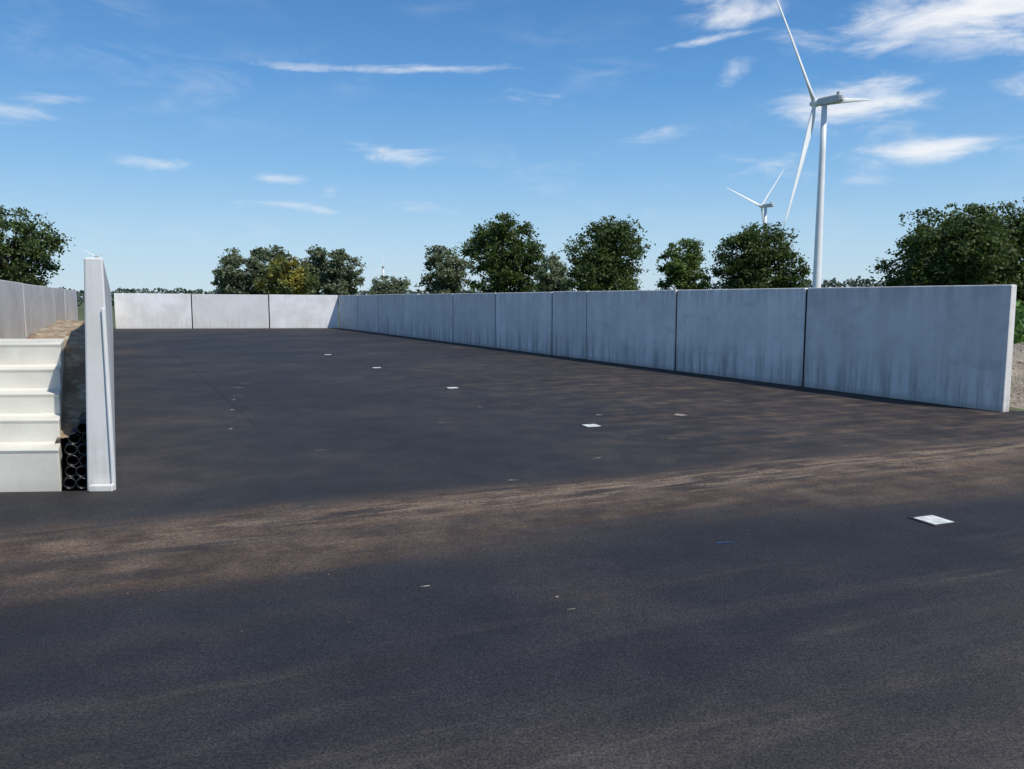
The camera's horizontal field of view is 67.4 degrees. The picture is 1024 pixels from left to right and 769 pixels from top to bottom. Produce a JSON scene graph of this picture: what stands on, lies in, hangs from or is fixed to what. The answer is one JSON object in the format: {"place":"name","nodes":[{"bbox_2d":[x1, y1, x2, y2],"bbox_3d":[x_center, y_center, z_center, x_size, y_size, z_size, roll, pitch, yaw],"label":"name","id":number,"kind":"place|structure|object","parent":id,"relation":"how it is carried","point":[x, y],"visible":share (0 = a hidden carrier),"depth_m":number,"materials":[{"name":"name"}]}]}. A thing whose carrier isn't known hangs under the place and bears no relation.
{"place":"outdoors","nodes":[
{"label":"outdoors","id":0,"kind":"place"},
{"bbox_2d":[0,328,1023,768],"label":"asphalt yard","id":1,"kind":"structure","parent":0,"point":[184,622],"depth_m":4.67,"materials":[{"name":"black asphalt"}]},
{"bbox_2d":[0,339,67,491],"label":"concrete steps","id":2,"kind":"structure","parent":1,"relation":"on","point":[33,456],"depth_m":7.07,"materials":[{"name":"white concrete"}]},
{"bbox_2d":[84,258,115,490],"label":"concrete wall","id":3,"kind":"structure","parent":1,"relation":"on","point":[98,458],"depth_m":6.58,"materials":[{"name":"grey concrete"}]},
{"bbox_2d":[101,308,114,483],"bbox_3d":[-3.462,0.124,6.589,0.023,1.550,0.031,0,6,0],"label":"rib","id":4,"kind":"object","parent":3,"relation":"attached to","point":[108,395],"visible":1,"depth_m":6.58,"materials":[{"name":"concrete"}]},
{"bbox_2d":[89,484,114,491],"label":"foot block","id":5,"kind":"structure","parent":1,"relation":"on","point":[101,487],"depth_m":6.61,"materials":[{"name":"concrete"}]},
{"bbox_2d":[103,262,115,473],"bbox_3d":[-4.579,-0.280,8.514,0.223,2.020,3.856,-3,7,-27],"label":"panel","id":6,"kind":"object","parent":1,"relation":"on","point":[109,348],"visible":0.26,"depth_m":7.99,"materials":[{"name":"concrete"}]},
{"bbox_2d":[106,274,114,415],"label":"panel","id":7,"kind":"object","parent":1,"relation":"on","point":[110,343],"visible":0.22,"depth_m":11.48,"materials":[{"name":"concrete"}]},
{"bbox_2d":[108,283,113,377],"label":"panel","id":8,"kind":"object","parent":1,"relation":"on","point":[111,331],"visible":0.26,"depth_m":14.91,"materials":[{"name":"concrete"}]},
{"bbox_2d":[109,288,113,365],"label":"panel","id":9,"kind":"object","parent":1,"relation":"on","point":[111,327],"visible":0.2,"depth_m":18.41,"materials":[{"name":"concrete"}]},
{"bbox_2d":[114,293,191,328],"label":"panel","id":10,"kind":"object","parent":1,"relation":"on","point":[147,311],"visible":1,"depth_m":43.50,"materials":[{"name":"concrete"}]},
{"bbox_2d":[192,294,268,327],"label":"panel","id":11,"kind":"object","parent":1,"relation":"on","point":[227,311],"visible":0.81,"depth_m":43.84,"materials":[{"name":"concrete"}]},
{"bbox_2d":[191,295,192,327],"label":"joint","id":12,"kind":"object","parent":11,"relation":"attached to","point":[191,311],"visible":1,"depth_m":43.71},
{"bbox_2d":[268,295,269,327],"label":"joint","id":13,"kind":"object","parent":11,"relation":"attached to","point":[269,311],"visible":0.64,"depth_m":44.04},
{"bbox_2d":[269,295,337,327],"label":"panel","id":14,"kind":"object","parent":1,"relation":"on","point":[303,311],"visible":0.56,"depth_m":44.16,"materials":[{"name":"concrete"}]},
{"bbox_2d":[338,295,357,329],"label":"panel","id":15,"kind":"object","parent":1,"relation":"on","point":[348,314],"visible":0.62,"depth_m":42.46,"materials":[{"name":"grey concrete"}]},
{"bbox_2d":[357,295,378,332],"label":"panel","id":16,"kind":"object","parent":1,"relation":"on","point":[367,313],"visible":0.76,"depth_m":39.23,"materials":[{"name":"grey concrete"}]},
{"bbox_2d":[378,294,403,335],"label":"panel","id":17,"kind":"object","parent":1,"relation":"on","point":[391,314],"visible":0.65,"depth_m":35.95,"materials":[{"name":"grey concrete"}]},
{"bbox_2d":[404,294,418,337],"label":"panel","id":18,"kind":"object","parent":1,"relation":"on","point":[410,315],"visible":0.74,"depth_m":33.55,"materials":[{"name":"grey concrete"}]},
{"bbox_2d":[418,294,452,341],"bbox_3d":[-3.074,-2.728,31.169,0.170,1.889,3.750,-3,7,-27],"label":"panel","id":19,"kind":"object","parent":1,"relation":"on","point":[435,316],"visible":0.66,"depth_m":30.97,"materials":[{"name":"grey concrete"}]},
{"bbox_2d":[229,399,686,608],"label":"cement spots","id":20,"kind":"object","parent":1,"relation":"on","point":[447,422],"visible":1,"depth_m":9.85,"materials":[{"name":"grey concrete"}]},
{"bbox_2d":[453,293,495,347],"bbox_3d":[-1.344,-2.362,27.862,0.170,1.891,3.650,-3,7,-27],"label":"panel","id":21,"kind":"object","parent":1,"relation":"on","point":[474,319],"visible":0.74,"depth_m":27.67,"materials":[{"name":"grey concrete"}]},
{"bbox_2d":[3,436,1001,662],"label":"loose stones","id":22,"kind":"object","parent":1,"relation":"on","point":[497,514],"visible":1,"depth_m":6.04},
{"bbox_2d":[496,292,552,354],"bbox_3d":[0.383,-1.994,24.553,0.170,1.889,3.750,-3,7,-27],"label":"panel","id":23,"kind":"object","parent":1,"relation":"on","point":[523,321],"visible":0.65,"depth_m":24.31,"materials":[{"name":"grey concrete"}]},
{"bbox_2d":[495,294,495,323],"bbox_3d":[-0.499,-2.167,26.227,0.120,1.864,0.048,-3,7,-27],"label":"joint","id":24,"kind":"object","parent":23,"relation":"attached to","point":[495,308],"visible":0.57,"depth_m":26.17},
{"bbox_2d":[552,291,586,358],"bbox_3d":[1.695,-1.720,22.038,0.170,1.900,1.850,-3,7,-27],"label":"panel","id":25,"kind":"object","parent":1,"relation":"on","point":[569,321],"visible":0.76,"depth_m":21.94,"materials":[{"name":"grey concrete"}]},
{"bbox_2d":[579,424,603,427],"bbox_3d":[1.040,0.539,10.061,0.245,0.009,0.245,-2,7,-20],"label":"drain cover","id":26,"kind":"object","parent":1,"relation":"on","point":[590,425],"visible":1,"depth_m":10.05,"materials":[{"name":"metal"}]},
{"bbox_2d":[587,290,677,369],"bbox_3d":[2.989,-1.436,19.515,0.170,1.891,3.750,-3,7,-27],"label":"panel","id":27,"kind":"object","parent":1,"relation":"on","point":[634,327],"visible":0.81,"depth_m":19.24,"materials":[{"name":"grey concrete"}]},
{"bbox_2d":[586,325,586,358],"bbox_3d":[2.119,-1.608,21.195,0.120,1.863,0.048,-3,7,-27],"label":"joint","id":28,"kind":"object","parent":27,"relation":"attached to","point":[586,341],"visible":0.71,"depth_m":21.23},
{"bbox_2d":[676,288,807,385],"bbox_3d":[4.729,-1.064,16.186,0.170,1.885,3.700,-3,7,-27],"label":"panel","id":29,"kind":"object","parent":1,"relation":"on","point":[753,334],"visible":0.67,"depth_m":15.88,"materials":[{"name":"grey concrete"}]},
{"bbox_2d":[675,291,677,369],"bbox_3d":[3.865,-1.236,17.841,0.120,1.862,0.048,-3,7,-27],"label":"joint","id":30,"kind":"object","parent":29,"relation":"attached to","point":[676,330],"visible":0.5,"depth_m":17.81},
{"bbox_2d":[804,285,1016,411],"bbox_3d":[6.449,-0.695,12.874,0.170,1.883,3.700,-3,7,-27],"label":"panel","id":31,"kind":"object","parent":1,"relation":"on","point":[949,345],"visible":0.94,"depth_m":12.47,"materials":[{"name":"grey concrete"}]},
{"bbox_2d":[802,289,807,386],"bbox_3d":[5.588,-0.868,14.530,0.120,1.861,0.048,-3,7,-27],"label":"joint","id":32,"kind":"object","parent":31,"relation":"attached to","point":[804,338],"visible":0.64,"depth_m":14.51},
{"bbox_2d":[908,514,959,526],"bbox_3d":[3.160,1.017,5.757,0.245,0.009,0.245,-2,7,-20],"label":"drain cover","id":33,"kind":"object","parent":1,"relation":"on","point":[933,520],"visible":1,"depth_m":5.74,"materials":[{"name":"metal"}]},
{"bbox_2d":[1009,343,1023,408],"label":"gravel heap","id":34,"kind":"object","parent":1,"relation":"on","point":[1017,381],"visible":0.08,"depth_m":13.03,"materials":[{"name":"beige gravel"}]},
{"bbox_2d":[0,0,1023,296],"label":"sky","id":35,"kind":"structure","parent":0,"point":[166,136],"materials":[{"name":"blue"}]},
{"bbox_2d":[62,299,1023,490],"bbox_3d":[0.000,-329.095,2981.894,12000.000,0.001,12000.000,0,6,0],"label":"ground","id":36,"kind":"structure","parent":0,"point":[81,313],"depth_m":64.28,"materials":[{"name":"brown soil"}]},
{"bbox_2d":[0,280,25,338],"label":"panel","id":37,"kind":"object","parent":36,"relation":"on","point":[12,320],"visible":0.48,"depth_m":15.15,"materials":[{"name":"concrete"}]},
{"bbox_2d":[22,283,43,337],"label":"panel","id":38,"kind":"object","parent":36,"relation":"on","point":[33,308],"visible":0.42,"depth_m":18.11,"materials":[{"name":"concrete"}]},
{"bbox_2d":[0,205,75,286],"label":"oak tree","id":39,"kind":"object","parent":36,"relation":"on","point":[20,265],"visible":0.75,"depth_m":49.43,"materials":[{"name":"green plant"}]},
{"bbox_2d":[41,286,55,327],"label":"panel","id":40,"kind":"object","parent":36,"relation":"on","point":[48,307],"visible":0.42,"depth_m":21.47,"materials":[{"name":"concrete"}]},
{"bbox_2d":[26,320,85,441],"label":"soil embankment","id":41,"kind":"structure","parent":36,"relation":"on","point":[72,333],"depth_m":7.84,"materials":[{"name":"brown soil"}]},
{"bbox_2d":[53,287,65,320],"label":"panel","id":42,"kind":"object","parent":36,"relation":"on","point":[59,303],"visible":0.41,"depth_m":24.70,"materials":[{"name":"concrete"}]},
{"bbox_2d":[64,289,77,320],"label":"panel","id":43,"kind":"object","parent":36,"relation":"on","point":[71,308],"visible":0.42,"depth_m":28.84,"materials":[{"name":"concrete"}]},
{"bbox_2d":[63,412,86,488],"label":"stacked plastic pipes","id":44,"kind":"object","parent":36,"relation":"on","point":[75,449],"visible":0.72,"depth_m":6.82,"materials":[{"name":"black plastic"}]},
{"bbox_2d":[210,247,259,294],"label":"willow tree","id":45,"kind":"object","parent":36,"relation":"on","point":[228,273],"visible":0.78,"depth_m":82.91,"materials":[{"name":"green plant"}]},
{"bbox_2d":[237,244,288,294],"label":"willow tree","id":46,"kind":"object","parent":36,"relation":"on","point":[264,255],"visible":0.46,"depth_m":83.33,"materials":[{"name":"green plant"}]},
{"bbox_2d":[246,253,319,294],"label":"maple tree","id":47,"kind":"object","parent":36,"relation":"on","point":[285,276],"visible":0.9,"depth_m":78.13,"materials":[{"name":"green plant"}]},
{"bbox_2d":[59,287,575,301],"bbox_3d":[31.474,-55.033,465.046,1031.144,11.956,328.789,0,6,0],"label":"distant treeline","id":48,"kind":"object","parent":36,"relation":"on","point":[364,292],"visible":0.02,"depth_m":561.01,"materials":[{"name":"green plant"}]},
{"bbox_2d":[297,244,338,303],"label":"willow tree","id":49,"kind":"object","parent":36,"relation":"on","point":[319,262],"visible":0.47,"depth_m":85.49,"materials":[{"name":"green plant"}]},
{"bbox_2d":[77,289,574,308],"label":"distant hedge","id":50,"kind":"object","parent":36,"relation":"on","point":[80,292],"visible":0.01,"depth_m":132.34,"materials":[{"name":"green plant"}]},
{"bbox_2d":[317,248,365,301],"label":"willow tree","id":51,"kind":"object","parent":36,"relation":"on","point":[343,279],"visible":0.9,"depth_m":84.37,"materials":[{"name":"green plant"}]},
{"bbox_2d":[374,254,392,281],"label":"wind turbine","id":52,"kind":"object","parent":36,"relation":"on","point":[382,267],"visible":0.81,"depth_m":1981.06,"materials":[{"name":"white paint"}]},
{"bbox_2d":[367,275,410,294],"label":"willow tree","id":53,"kind":"object","parent":36,"relation":"on","point":[399,286],"visible":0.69,"depth_m":128.13,"materials":[{"name":"green plant"}]},
{"bbox_2d":[413,245,473,293],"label":"willow tree","id":54,"kind":"object","parent":36,"relation":"on","point":[447,276],"visible":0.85,"depth_m":80.34,"materials":[{"name":"green plant"}]},
{"bbox_2d":[454,210,550,292],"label":"oak tree","id":55,"kind":"object","parent":36,"relation":"on","point":[507,274],"visible":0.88,"depth_m":67.73,"materials":[{"name":"green plant"}]},
{"bbox_2d":[532,251,571,291],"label":"willow tree","id":56,"kind":"object","parent":36,"relation":"on","point":[552,279],"visible":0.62,"depth_m":87.88,"materials":[{"name":"green plant"}]},
{"bbox_2d":[556,215,655,290],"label":"oak tree","id":57,"kind":"object","parent":36,"relation":"on","point":[599,265],"visible":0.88,"depth_m":67.36,"materials":[{"name":"green plant"}]},
{"bbox_2d":[653,237,711,289],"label":"ash tree","id":58,"kind":"object","parent":36,"relation":"on","point":[680,269],"visible":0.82,"depth_m":71.39,"materials":[{"name":"green plant"}]},
{"bbox_2d":[727,171,782,233],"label":"wind turbine","id":59,"kind":"object","parent":36,"relation":"on","point":[764,212],"visible":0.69,"depth_m":804.21,"materials":[{"name":"white paint"}]},
{"bbox_2d":[705,221,812,288],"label":"oak tree","id":60,"kind":"object","parent":36,"relation":"on","point":[754,265],"visible":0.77,"depth_m":65.94,"materials":[{"name":"green plant"}]},
{"bbox_2d":[691,276,920,289],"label":"distant treeline","id":61,"kind":"object","parent":36,"relation":"on","point":[833,282],"visible":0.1,"depth_m":387.52,"materials":[{"name":"green plant"}]},
{"bbox_2d":[776,0,871,287],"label":"wind turbine","id":62,"kind":"object","parent":36,"relation":"on","point":[837,98],"visible":0.93,"depth_m":374.22,"materials":[{"name":"white paint"}]},
{"bbox_2d":[865,202,1023,297],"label":"oak tree","id":63,"kind":"object","parent":36,"relation":"on","point":[969,255],"visible":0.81,"depth_m":47.51,"materials":[{"name":"green plant"}]},
{"bbox_2d":[933,198,1023,304],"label":"oak tree","id":64,"kind":"object","parent":36,"relation":"on","point":[1015,276],"visible":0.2,"depth_m":49.03,"materials":[{"name":"green plant"}]},
{"bbox_2d":[1013,300,1023,343],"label":"maize crop","id":65,"kind":"object","parent":36,"relation":"on","point":[1019,325],"visible":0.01,"depth_m":17.30,"materials":[{"name":"green plant"}]}
]}

